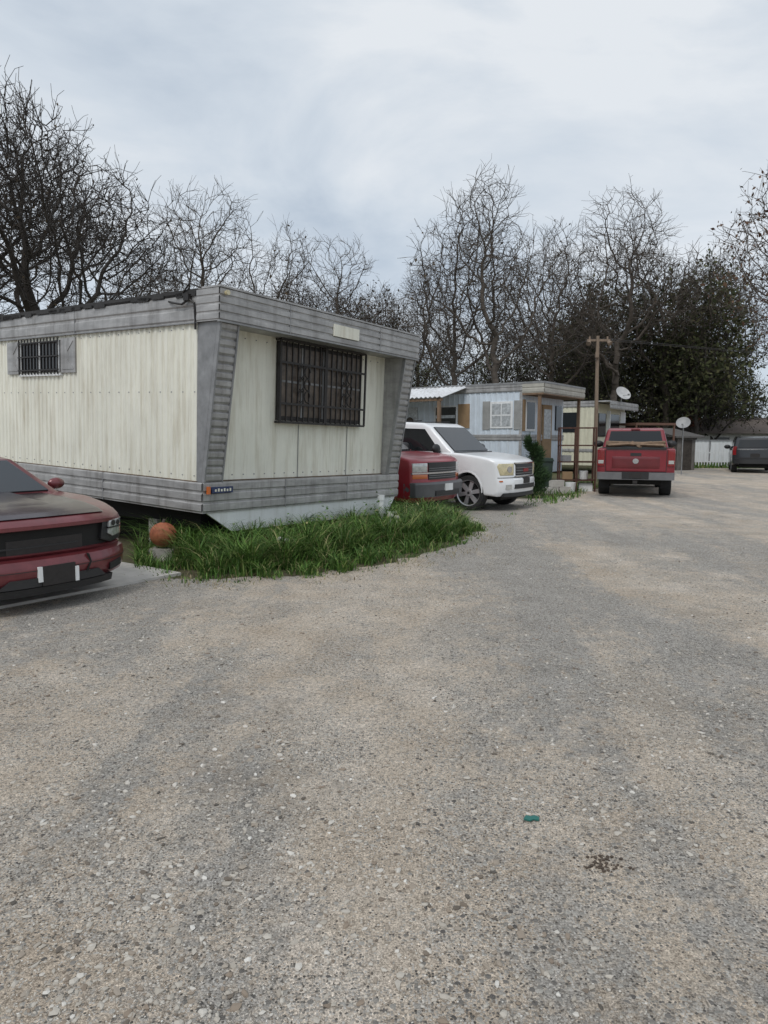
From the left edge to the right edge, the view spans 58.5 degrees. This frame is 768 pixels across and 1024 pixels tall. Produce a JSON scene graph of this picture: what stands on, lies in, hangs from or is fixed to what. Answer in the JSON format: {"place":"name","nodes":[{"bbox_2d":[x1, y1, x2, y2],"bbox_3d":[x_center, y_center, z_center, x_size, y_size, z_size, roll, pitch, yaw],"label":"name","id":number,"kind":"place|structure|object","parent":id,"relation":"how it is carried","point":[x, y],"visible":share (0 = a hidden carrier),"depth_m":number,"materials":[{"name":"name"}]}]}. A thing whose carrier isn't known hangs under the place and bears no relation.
{"place":"outdoors","nodes":[
{"label":"outdoors","id":0,"kind":"place"},
{"bbox_2d":[0,286,419,513],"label":"metal trim","id":1,"kind":"structure","parent":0,"point":[217,303],"depth_m":9.83,"materials":[{"name":"metal"}]},
{"bbox_2d":[0,322,198,480],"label":"siding","id":2,"kind":"object","parent":1,"relation":"attached to","point":[144,431],"visible":0.95,"depth_m":9.87,"materials":[{"name":"metal"}]},
{"bbox_2d":[7,337,76,376],"bbox_3d":[-5.478,-2.458,10.912,2.050,0.580,0.100,7,8,35],"label":"side window","id":3,"kind":"structure","parent":2,"relation":"attached to","point":[47,356],"depth_m":10.81,"materials":[{"name":"black metal"}]},
{"bbox_2d":[168,282,201,329],"bbox_3d":[-2.554,-2.619,8.755,0.658,0.581,0.072,7,8,35],"label":"cable","id":4,"kind":"object","parent":1,"relation":"attached to","point":[187,297],"visible":1,"depth_m":8.66,"materials":[{"name":"rubber"}]},
{"bbox_2d":[3,329,377,476],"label":"screws","id":5,"kind":"object","parent":1,"relation":"attached to","point":[231,474],"visible":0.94,"depth_m":10.47,"materials":[{"name":"metal"}]},
{"bbox_2d":[14,461,381,481],"bbox_3d":[-6.507,-1.172,14.328,13.000,0.040,4.142,7,8,35],"label":"drip edge","id":6,"kind":"object","parent":1,"relation":"attached to","point":[196,481],"visible":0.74,"depth_m":10.23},
{"bbox_2d":[0,304,418,506],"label":"trim joints","id":7,"kind":"object","parent":1,"relation":"attached to","point":[228,322],"depth_m":9.98,"materials":[{"name":"metal"}]},
{"bbox_2d":[206,322,237,481],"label":"wing","id":8,"kind":"structure","parent":1,"relation":"on","point":[222,398],"depth_m":8.80,"materials":[{"name":"metal"}]},
{"bbox_2d":[196,321,216,481],"bbox_3d":[-2.260,-1.382,8.732,0.385,2.030,0.019,7,8,35],"label":"wing cheek","id":9,"kind":"object","parent":8,"relation":"attached to","point":[206,334],"visible":1,"depth_m":8.72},
{"bbox_2d":[201,321,239,482],"bbox_3d":[-2.102,-1.385,8.807,0.344,2.030,0.318,7,8,35],"label":"wing edge","id":10,"kind":"object","parent":8,"relation":"attached to","point":[212,395],"visible":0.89,"depth_m":8.74,"materials":[{"name":"metal"}]},
{"bbox_2d":[206,290,359,493],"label":"badges","id":11,"kind":"object","parent":1,"relation":"attached to","point":[346,332],"visible":1,"depth_m":10.20,"materials":[{"name":"beige"}]},
{"bbox_2d":[206,496,394,530],"bbox_3d":[-1.082,0.010,10.757,0.030,0.296,4.340,7,8,35],"label":"white skirt","id":12,"kind":"object","parent":1,"relation":"attached to","point":[263,514],"visible":0.64,"depth_m":10.26,"materials":[{"name":"metal"}]},
{"bbox_2d":[223,330,385,479],"bbox_3d":[-1.125,-1.565,10.626,0.019,2.050,3.860,7,8,35],"label":"front siding","id":13,"kind":"object","parent":1,"relation":"attached to","point":[260,442],"visible":0.63,"depth_m":10.12,"materials":[{"name":"metal"}]},
{"bbox_2d":[275,341,360,423],"bbox_3d":[-0.984,-1.974,10.724,0.082,1.130,1.960,7,8,35],"label":"front window","id":14,"kind":"structure","parent":13,"relation":"attached to","point":[312,383],"depth_m":10.57,"materials":[{"name":"black glass"}]},
{"bbox_2d":[274,338,366,426],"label":"security bars","id":15,"kind":"object","parent":13,"relation":"attached to","point":[326,369],"visible":1,"depth_m":10.60,"materials":[{"name":"black metal"}]},
{"bbox_2d":[198,284,419,336],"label":"roof edge trim","id":16,"kind":"structure","parent":1,"relation":"attached to","point":[252,293],"depth_m":9.53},
{"bbox_2d":[381,358,413,473],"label":"wing","id":17,"kind":"structure","parent":1,"relation":"on","point":[392,372],"depth_m":12.09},
{"bbox_2d":[385,358,415,474],"bbox_3d":[0.290,-1.674,12.137,0.344,2.030,0.318,7,8,35],"label":"wing edge","id":18,"kind":"object","parent":17,"relation":"attached to","point":[396,414],"visible":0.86,"depth_m":12.07,"materials":[{"name":"metal"}]},
{"bbox_2d":[0,468,767,1023],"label":"gravel lot","id":19,"kind":"structure","parent":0,"point":[680,956],"depth_m":3.28,"materials":[{"name":"gravel"}]},
{"bbox_2d":[0,562,180,608],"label":"concrete pad","id":20,"kind":"object","parent":19,"relation":"on","point":[130,572],"visible":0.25,"depth_m":7.51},
{"bbox_2d":[0,457,123,599],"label":"parked car","id":21,"kind":"object","parent":20,"relation":"on","point":[52,539],"visible":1,"depth_m":6.58,"materials":[{"name":"red paint"}]},
{"bbox_2d":[120,522,515,590],"bbox_3d":[0.207,0.540,9.766,7.630,0.054,2.307,-6,9,-44],"label":"dry grass fringe","id":22,"kind":"object","parent":19,"relation":"on","point":[339,570],"visible":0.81,"depth_m":8.25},
{"bbox_2d":[392,442,461,508],"bbox_3d":[-0.826,-1.017,15.495,5.315,1.935,2.514,4,7,35],"label":"parked suv","id":23,"kind":"object","parent":19,"relation":"on","point":[426,475],"visible":0.2,"depth_m":13.68,"materials":[{"name":"red paint"}]},
{"bbox_2d":[403,420,534,509],"bbox_3d":[1.110,-1.225,16.976,5.230,2.035,2.514,4,7,35],"label":"parked suv","id":24,"kind":"object","parent":19,"relation":"on","point":[484,473],"visible":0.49,"depth_m":15.44,"materials":[{"name":"white paint"}]},
{"bbox_2d":[524,815,538,820],"bbox_3d":[0.620,1.287,2.881,0.069,0.006,0.040,0,6,0],"label":"teal plastic scrap","id":25,"kind":"object","parent":19,"relation":"on","point":[530,818],"visible":1,"depth_m":2.87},
{"bbox_2d":[572,854,634,872],"bbox_3d":[0.827,1.323,2.587,0.213,0.010,0.111,0,6,0],"label":"dirt clump","id":26,"kind":"object","parent":19,"relation":"on","point":[595,862],"visible":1,"depth_m":2.58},
{"bbox_2d":[594,428,676,494],"bbox_3d":[7.734,-1.622,21.184,2.546,1.930,5.920,2,6,19],"label":"pickup truck","id":27,"kind":"object","parent":19,"relation":"on","point":[642,456],"visible":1,"depth_m":18.75,"materials":[{"name":"red paint"}]},
{"bbox_2d":[676,417,690,474],"bbox_3d":[13.188,-2.928,30.430,0.584,2.567,0.530,-3,7,-26],"label":"satellite dish","id":28,"kind":"object","parent":19,"relation":"on","point":[683,422],"visible":1,"depth_m":30.46,"materials":[{"name":"metal"}]},
{"bbox_2d":[663,428,704,469],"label":"shed","id":29,"kind":"structure","parent":19,"relation":"on","point":[689,441],"depth_m":34.96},
{"bbox_2d":[724,436,767,471],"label":"parked suv","id":30,"kind":"object","parent":19,"relation":"on","point":[748,451],"visible":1,"depth_m":31.97,"materials":[{"name":"black paint"}]},
{"bbox_2d":[0,0,767,417],"label":"sky","id":31,"kind":"structure","parent":0,"point":[346,118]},
{"bbox_2d":[117,463,703,578],"bbox_3d":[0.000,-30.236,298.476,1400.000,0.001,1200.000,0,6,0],"label":"ground","id":32,"kind":"structure","parent":0,"point":[127,549],"depth_m":9.88,"materials":[{"name":"soil"}]},
{"bbox_2d":[0,124,133,314],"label":"bare tree","id":33,"kind":"object","parent":32,"relation":"on","point":[19,246],"visible":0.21,"depth_m":31.39,"materials":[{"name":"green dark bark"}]},
{"bbox_2d":[0,55,198,314],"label":"bare tree","id":34,"kind":"object","parent":32,"relation":"on","point":[21,278],"visible":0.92,"depth_m":25.53,"materials":[{"name":"brown dark bark"}]},
{"bbox_2d":[31,198,191,307],"bbox_3d":[-15.084,-9.850,39.072,8.668,15.100,8.654,4,7,32],"label":"bare tree","id":35,"kind":"object","parent":32,"relation":"on","point":[102,287],"visible":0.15,"depth_m":37.65,"materials":[{"name":"brown plant"}]},
{"bbox_2d":[126,265,192,293],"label":"bare tree","id":36,"kind":"object","parent":32,"relation":"on","point":[170,279],"visible":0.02,"depth_m":45.83,"materials":[{"name":"brown plant"}]},
{"bbox_2d":[149,519,176,560],"bbox_3d":[-2.930,0.363,9.110,0.370,0.546,0.370,0,6,0],"label":"pumpkin","id":37,"kind":"object","parent":32,"relation":"on","point":[164,526],"visible":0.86,"depth_m":9.00,"materials":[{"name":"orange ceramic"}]},
{"bbox_2d":[149,518,179,544],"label":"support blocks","id":38,"kind":"structure","parent":32,"relation":"on","point":[156,520],"depth_m":9.99,"materials":[{"name":"concrete"}]},
{"bbox_2d":[119,515,223,537],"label":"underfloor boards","id":39,"kind":"object","parent":32,"relation":"on","point":[134,523],"depth_m":11.32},
{"bbox_2d":[92,497,303,530],"bbox_3d":[-6.482,-0.457,14.571,12.900,0.656,3.820,7,8,35],"label":"chassis","id":40,"kind":"object","parent":32,"relation":"on","point":[131,509],"visible":0.11,"depth_m":9.92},
{"bbox_2d":[116,175,282,298],"bbox_3d":[-9.439,-9.788,36.347,9.209,15.592,8.940,-3,7,-28],"label":"bare tree","id":41,"kind":"object","parent":32,"relation":"on","point":[191,270],"visible":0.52,"depth_m":35.72,"materials":[{"name":"brown plant"}]},
{"bbox_2d":[229,212,322,306],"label":"bare tree","id":42,"kind":"object","parent":32,"relation":"on","point":[287,282],"visible":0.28,"depth_m":40.65,"materials":[{"name":"brown plant"}]},
{"bbox_2d":[243,279,312,304],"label":"autumn tree","id":43,"kind":"object","parent":32,"relation":"on","point":[281,294],"visible":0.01,"depth_m":48.58,"materials":[{"name":"brown plant"}]},
{"bbox_2d":[121,496,487,583],"bbox_3d":[-0.524,0.191,10.778,4.229,0.533,7.435,6,9,44],"label":"grass patch","id":44,"kind":"object","parent":32,"relation":"on","point":[206,553],"visible":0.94,"depth_m":9.04,"materials":[{"name":"plant"}]},
{"bbox_2d":[225,489,446,543],"bbox_3d":[-0.287,0.037,10.730,1.071,0.728,5.047,5,8,38],"label":"broadleaf weed","id":45,"kind":"object","parent":44,"relation":"on","point":[345,516],"visible":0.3,"depth_m":10.53,"materials":[{"name":"green plant"}]},
{"bbox_2d":[281,284,370,319],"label":"autumn tree","id":46,"kind":"object","parent":32,"relation":"on","point":[322,299],"visible":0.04,"depth_m":48.72,"materials":[{"name":"brown plant"}]},
{"bbox_2d":[272,230,407,328],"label":"bare tree","id":47,"kind":"object","parent":32,"relation":"on","point":[334,299],"visible":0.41,"depth_m":41.88,"materials":[{"name":"brown plant"}]},
{"bbox_2d":[332,291,411,328],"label":"autumn tree","id":48,"kind":"object","parent":32,"relation":"on","point":[363,307],"visible":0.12,"depth_m":44.47,"materials":[{"name":"brown plant"}]},
{"bbox_2d":[323,276,427,354],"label":"autumn tree","id":49,"kind":"object","parent":32,"relation":"on","point":[374,291],"visible":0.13,"depth_m":47.85,"materials":[{"name":"brown plant"}]},
{"bbox_2d":[378,495,393,515],"bbox_3d":[0.049,0.020,11.878,0.353,0.640,0.124,-4,7,-31],"label":"pvc pipe","id":50,"kind":"object","parent":32,"relation":"on","point":[381,498],"visible":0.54,"depth_m":11.76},
{"bbox_2d":[387,316,446,386],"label":"autumn tree","id":51,"kind":"object","parent":32,"relation":"on","point":[425,348],"visible":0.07,"depth_m":47.27,"materials":[{"name":"brown plant"}]},
{"bbox_2d":[412,351,431,386],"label":"scrub tree","id":52,"kind":"object","parent":32,"relation":"on","point":[413,384],"visible":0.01,"depth_m":45.18,"materials":[{"name":"brown plant"}]},
{"bbox_2d":[379,253,473,386],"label":"bare tree","id":53,"kind":"object","parent":32,"relation":"on","point":[407,314],"visible":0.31,"depth_m":45.57,"materials":[{"name":"brown plant"}]},
{"bbox_2d":[412,359,451,387],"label":"scrub tree","id":54,"kind":"object","parent":32,"relation":"on","point":[431,383],"visible":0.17,"depth_m":42.60,"materials":[{"name":"brown plant"}]},
{"bbox_2d":[382,184,533,386],"bbox_3d":[3.960,-9.429,37.273,8.396,14.625,8.382,0,6,-2],"label":"bare tree","id":55,"kind":"object","parent":32,"relation":"on","point":[452,353],"visible":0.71,"depth_m":36.06,"materials":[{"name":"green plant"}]},
{"bbox_2d":[428,349,505,386],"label":"scrub tree","id":56,"kind":"object","parent":32,"relation":"on","point":[480,380],"visible":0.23,"depth_m":45.16,"materials":[{"name":"brown plant"}]},
{"bbox_2d":[429,317,526,386],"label":"autumn tree","id":57,"kind":"object","parent":32,"relation":"on","point":[469,349],"visible":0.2,"depth_m":48.89,"materials":[{"name":"brown plant"}]},
{"bbox_2d":[389,156,576,382],"bbox_3d":[5.576,-9.498,35.003,8.766,15.289,9.030,-4,8,-36],"label":"bare tree","id":58,"kind":"object","parent":32,"relation":"on","point":[495,333],"visible":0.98,"depth_m":34.33,"materials":[{"name":"brown plant"}]},
{"bbox_2d":[465,351,530,383],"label":"scrub tree","id":59,"kind":"object","parent":32,"relation":"on","point":[504,368],"visible":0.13,"depth_m":47.23,"materials":[{"name":"brown plant"}]},
{"bbox_2d":[480,312,555,383],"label":"autumn tree","id":60,"kind":"object","parent":32,"relation":"on","point":[517,349],"visible":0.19,"depth_m":49.73,"materials":[{"name":"brown plant"}]},
{"bbox_2d":[472,478,597,519],"bbox_3d":[4.554,-0.571,19.187,2.264,0.265,12.633,3,7,26],"label":"weed strip","id":61,"kind":"object","parent":32,"relation":"on","point":[573,494],"visible":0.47,"depth_m":18.57,"materials":[{"name":"green plant"}]},
{"bbox_2d":[498,347,575,401],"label":"scrub tree","id":62,"kind":"object","parent":32,"relation":"on","point":[519,375],"visible":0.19,"depth_m":44.22,"materials":[{"name":"brown plant"}]},
{"bbox_2d":[522,434,552,497],"bbox_3d":[4.046,-1.272,18.475,1.065,1.810,1.065,0,6,0],"label":"cedar shrub","id":63,"kind":"object","parent":32,"relation":"on","point":[536,450],"visible":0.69,"depth_m":18.41,"materials":[{"name":"green plant"}]},
{"bbox_2d":[530,458,553,486],"bbox_3d":[5.000,-1.222,21.823,0.640,1.000,0.740,0,6,0],"label":"wheelie bin","id":64,"kind":"object","parent":32,"relation":"on","point":[548,464],"visible":0.17,"depth_m":21.47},
{"bbox_2d":[515,304,571,382],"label":"autumn tree","id":65,"kind":"object","parent":32,"relation":"on","point":[542,339],"visible":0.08,"depth_m":50.92,"materials":[{"name":"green plant"}]},
{"bbox_2d":[522,383,584,482],"bbox_3d":[5.733,-2.534,23.086,0.743,3.340,3.657,4,7,35],"label":"porch","id":66,"kind":"object","parent":32,"relation":"on","point":[540,391],"visible":0.88,"depth_m":21.95,"materials":[{"name":"brown wood"}]},
{"bbox_2d":[477,213,634,387],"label":"bare tree","id":67,"kind":"object","parent":32,"relation":"on","point":[550,375],"visible":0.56,"depth_m":41.02,"materials":[{"name":"brown plant"}]},
{"bbox_2d":[545,480,570,493],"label":"cinder blocks","id":68,"kind":"object","parent":32,"relation":"on","point":[557,485],"depth_m":20.09,"materials":[{"name":"concrete"}]},
{"bbox_2d":[514,336,610,401],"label":"scrub tree","id":69,"kind":"object","parent":32,"relation":"on","point":[555,374],"visible":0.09,"depth_m":45.70,"materials":[{"name":"brown plant"}]},
{"bbox_2d":[542,300,609,383],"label":"leafy tree","id":70,"kind":"object","parent":32,"relation":"on","point":[569,340],"visible":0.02,"depth_m":49.05,"materials":[{"name":"green plant"}]},
{"bbox_2d":[557,427,597,491],"bbox_3d":[5.878,-1.593,20.825,1.094,1.950,1.032,1,6,9],"label":"rusty rack","id":71,"kind":"object","parent":32,"relation":"on","point":[570,475],"visible":0.91,"depth_m":20.91,"materials":[{"name":"metal"}]},
{"bbox_2d":[540,277,639,400],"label":"autumn tree","id":72,"kind":"object","parent":32,"relation":"on","point":[575,323],"visible":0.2,"depth_m":45.34,"materials":[{"name":"brown plant"}]},
{"bbox_2d":[562,403,624,464],"bbox_3d":[5.918,-4.043,36.009,12.000,2.800,4.315,4,7,35],"label":"siding","id":73,"kind":"object","parent":32,"relation":"on","point":[586,420],"visible":0.15,"depth_m":31.22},
{"bbox_2d":[563,411,625,436],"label":"windows","id":74,"kind":"structure","parent":73,"relation":"attached to","point":[570,419],"depth_m":31.57,"materials":[{"name":"black glass"}]},
{"bbox_2d":[562,400,638,451],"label":"metal trim","id":75,"kind":"structure","parent":73,"relation":"attached to","point":[622,405],"depth_m":31.28,"materials":[{"name":"metal"}]},
{"bbox_2d":[616,387,630,401],"bbox_3d":[10.922,-5.357,31.194,0.619,0.718,0.600,4,7,31],"label":"satellite dish","id":76,"kind":"object","parent":75,"relation":"attached to","point":[623,392],"visible":1,"depth_m":31.29,"materials":[{"name":"metal"}]},
{"bbox_2d":[545,327,643,416],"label":"scrub tree","id":77,"kind":"object","parent":32,"relation":"on","point":[581,379],"visible":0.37,"depth_m":42.55,"materials":[{"name":"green plant"}]},
{"bbox_2d":[586,336,612,480],"bbox_3d":[7.970,-3.846,25.678,0.985,5.401,0.278,0,6,0],"label":"utility pole","id":78,"kind":"object","parent":32,"relation":"on","point":[597,340],"visible":0.94,"depth_m":25.58,"materials":[{"name":"brown wood"}]},
{"bbox_2d":[422,338,765,399],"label":"overhead wires","id":79,"kind":"object","parent":78,"relation":"attached to","point":[611,340],"visible":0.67,"depth_m":27.12,"materials":[{"name":"rubber"}]},
{"bbox_2d":[530,175,719,400],"bbox_3d":[13.117,-10.237,39.118,10.035,15.911,10.337,2,6,18],"label":"bare tree","id":80,"kind":"object","parent":32,"relation":"on","point":[613,368],"visible":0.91,"depth_m":37.93,"materials":[{"name":"brown plant"}]},
{"bbox_2d":[587,342,682,426],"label":"scrub tree","id":81,"kind":"object","parent":32,"relation":"on","point":[630,418],"visible":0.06,"depth_m":46.27,"materials":[{"name":"green plant"}]},
{"bbox_2d":[568,263,710,426],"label":"leafy tree","id":82,"kind":"object","parent":32,"relation":"on","point":[657,345],"visible":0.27,"depth_m":43.69,"materials":[{"name":"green plant"}]},
{"bbox_2d":[619,423,675,447],"bbox_3d":[12.629,-3.204,33.986,2.300,2.360,2.500,-2,6,-17],"label":"brown canopy","id":83,"kind":"object","parent":32,"relation":"on","point":[646,424],"visible":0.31,"depth_m":33.02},
{"bbox_2d":[599,331,704,429],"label":"scrub tree","id":84,"kind":"object","parent":32,"relation":"on","point":[646,401],"visible":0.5,"depth_m":43.29,"materials":[{"name":"green plant"}]},
{"bbox_2d":[587,368,729,418],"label":"distant treeline","id":85,"kind":"object","parent":32,"relation":"on","point":[671,407],"visible":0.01,"depth_m":48.45,"materials":[{"name":"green plant"}]},
{"bbox_2d":[595,211,744,436],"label":"bare tree","id":86,"kind":"object","parent":32,"relation":"on","point":[664,387],"visible":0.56,"depth_m":41.33,"materials":[{"name":"brown plant"}]},
{"bbox_2d":[616,312,729,427],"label":"leafy tree","id":87,"kind":"object","parent":32,"relation":"on","point":[671,415],"visible":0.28,"depth_m":43.99,"materials":[{"name":"green plant"}]},
{"bbox_2d":[617,287,734,385],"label":"autumn tree","id":88,"kind":"object","parent":32,"relation":"on","point":[656,322],"visible":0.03,"depth_m":51.72,"materials":[{"name":"brown plant"}]},
{"bbox_2d":[654,338,733,429],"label":"scrub tree","id":89,"kind":"object","parent":32,"relation":"on","point":[714,411],"visible":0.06,"depth_m":45.05,"materials":[{"name":"green plant"}]},
{"bbox_2d":[636,248,760,439],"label":"leafy tree","id":90,"kind":"object","parent":32,"relation":"on","point":[707,375],"visible":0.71,"depth_m":41.38,"materials":[{"name":"green plant"}]},
{"bbox_2d":[630,411,767,462],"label":"house","id":91,"kind":"structure","parent":32,"relation":"on","point":[731,433],"depth_m":45.85,"materials":[{"name":"grey"}]},
{"bbox_2d":[695,450,728,465],"bbox_3d":[19.350,-3.018,38.422,4.100,0.950,0.050,0,6,0],"label":"picket fence","id":92,"kind":"object","parent":32,"relation":"on","point":[713,452],"visible":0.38,"depth_m":38.39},
{"bbox_2d":[695,440,732,462],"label":"white metal fence","id":93,"kind":"object","parent":32,"relation":"on","point":[709,445],"visible":0.2,"depth_m":41.25,"materials":[{"name":"metal"}]},
{"bbox_2d":[694,462,738,467],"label":"grass","id":94,"kind":"structure","parent":32,"relation":"on","point":[723,465],"depth_m":38.07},
{"bbox_2d":[680,345,767,462],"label":"scrub tree","id":95,"kind":"object","parent":32,"relation":"on","point":[730,411],"visible":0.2,"depth_m":44.92,"materials":[{"name":"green plant"}]},
{"bbox_2d":[681,237,767,417],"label":"autumn tree","id":96,"kind":"object","parent":32,"relation":"on","point":[728,266],"visible":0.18,"depth_m":48.02,"materials":[{"name":"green plant"}]},
{"bbox_2d":[695,326,767,421],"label":"leafy tree","id":97,"kind":"object","parent":32,"relation":"on","point":[752,371],"visible":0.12,"depth_m":48.41,"materials":[{"name":"green plant"}]},
{"bbox_2d":[700,160,767,350],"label":"autumn tree","id":98,"kind":"object","parent":32,"relation":"on","point":[756,247],"visible":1,"depth_m":32.00,"materials":[{"name":"brown plant"}]},
{"bbox_2d":[717,371,767,421],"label":"scrub tree","id":99,"kind":"object","parent":32,"relation":"on","point":[765,414],"visible":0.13,"depth_m":48.66,"materials":[{"name":"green plant"}]},
{"bbox_2d":[748,294,767,381],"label":"autumn tree","id":100,"kind":"object","parent":32,"relation":"on","point":[762,309],"visible":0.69,"depth_m":40.87,"materials":[{"name":"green plant"}]},
{"bbox_3d":[0.128,-3.164,27.058,12.950,2.850,3.510,4,7,35],"label":"core box","id":101,"kind":"object","parent":32,"relation":"on","visible":0},
{"bbox_2d":[408,391,562,471],"bbox_3d":[0.144,-3.072,27.048,13.000,2.670,3.564,4,7,35],"label":"siding","id":102,"kind":"object","parent":101,"relation":"on","point":[475,401],"visible":0.12,"depth_m":22.75,"materials":[{"name":"metal"}]},
{"bbox_2d":[409,397,442,421],"bbox_3d":[0.783,-2.455,23.477,3.650,2.700,1.600,4,7,35],"label":"porch","id":103,"kind":"object","parent":102,"relation":"on","point":[439,400],"visible":0.04,"depth_m":21.76,"materials":[{"name":"brown wood"}]},
{"bbox_2d":[410,386,466,398],"bbox_3d":[0.773,-4.021,23.287,3.740,0.485,1.650,4,7,35],"label":"awning","id":104,"kind":"object","parent":103,"relation":"on","point":[437,392],"visible":0.51,"depth_m":22.58,"materials":[{"name":"metal"}]},
{"bbox_2d":[407,399,561,457],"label":"windows and shutters","id":105,"kind":"structure","parent":102,"relation":"attached to","point":[497,415],"depth_m":22.60,"materials":[{"name":"white glass"}]},
{"bbox_2d":[452,384,563,455],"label":"metal trim","id":106,"kind":"structure","parent":102,"relation":"attached to","point":[519,437],"depth_m":22.24,"materials":[{"name":"metal"}]},
{"bbox_2d":[411,381,585,389],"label":"roof","id":107,"kind":"structure","parent":101,"relation":"on","point":[549,382],"depth_m":22.44,"materials":[{"name":"metal"}]},
{"bbox_3d":[-6.399,-2.177,14.362,12.940,2.814,4.360,7,8,35],"label":"core box","id":108,"kind":"object","parent":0,"visible":0},
{"bbox_2d":[0,288,197,320],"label":"roof","id":109,"kind":"structure","parent":108,"relation":"on","point":[137,299],"depth_m":9.82,"materials":[{"name":"metal"}]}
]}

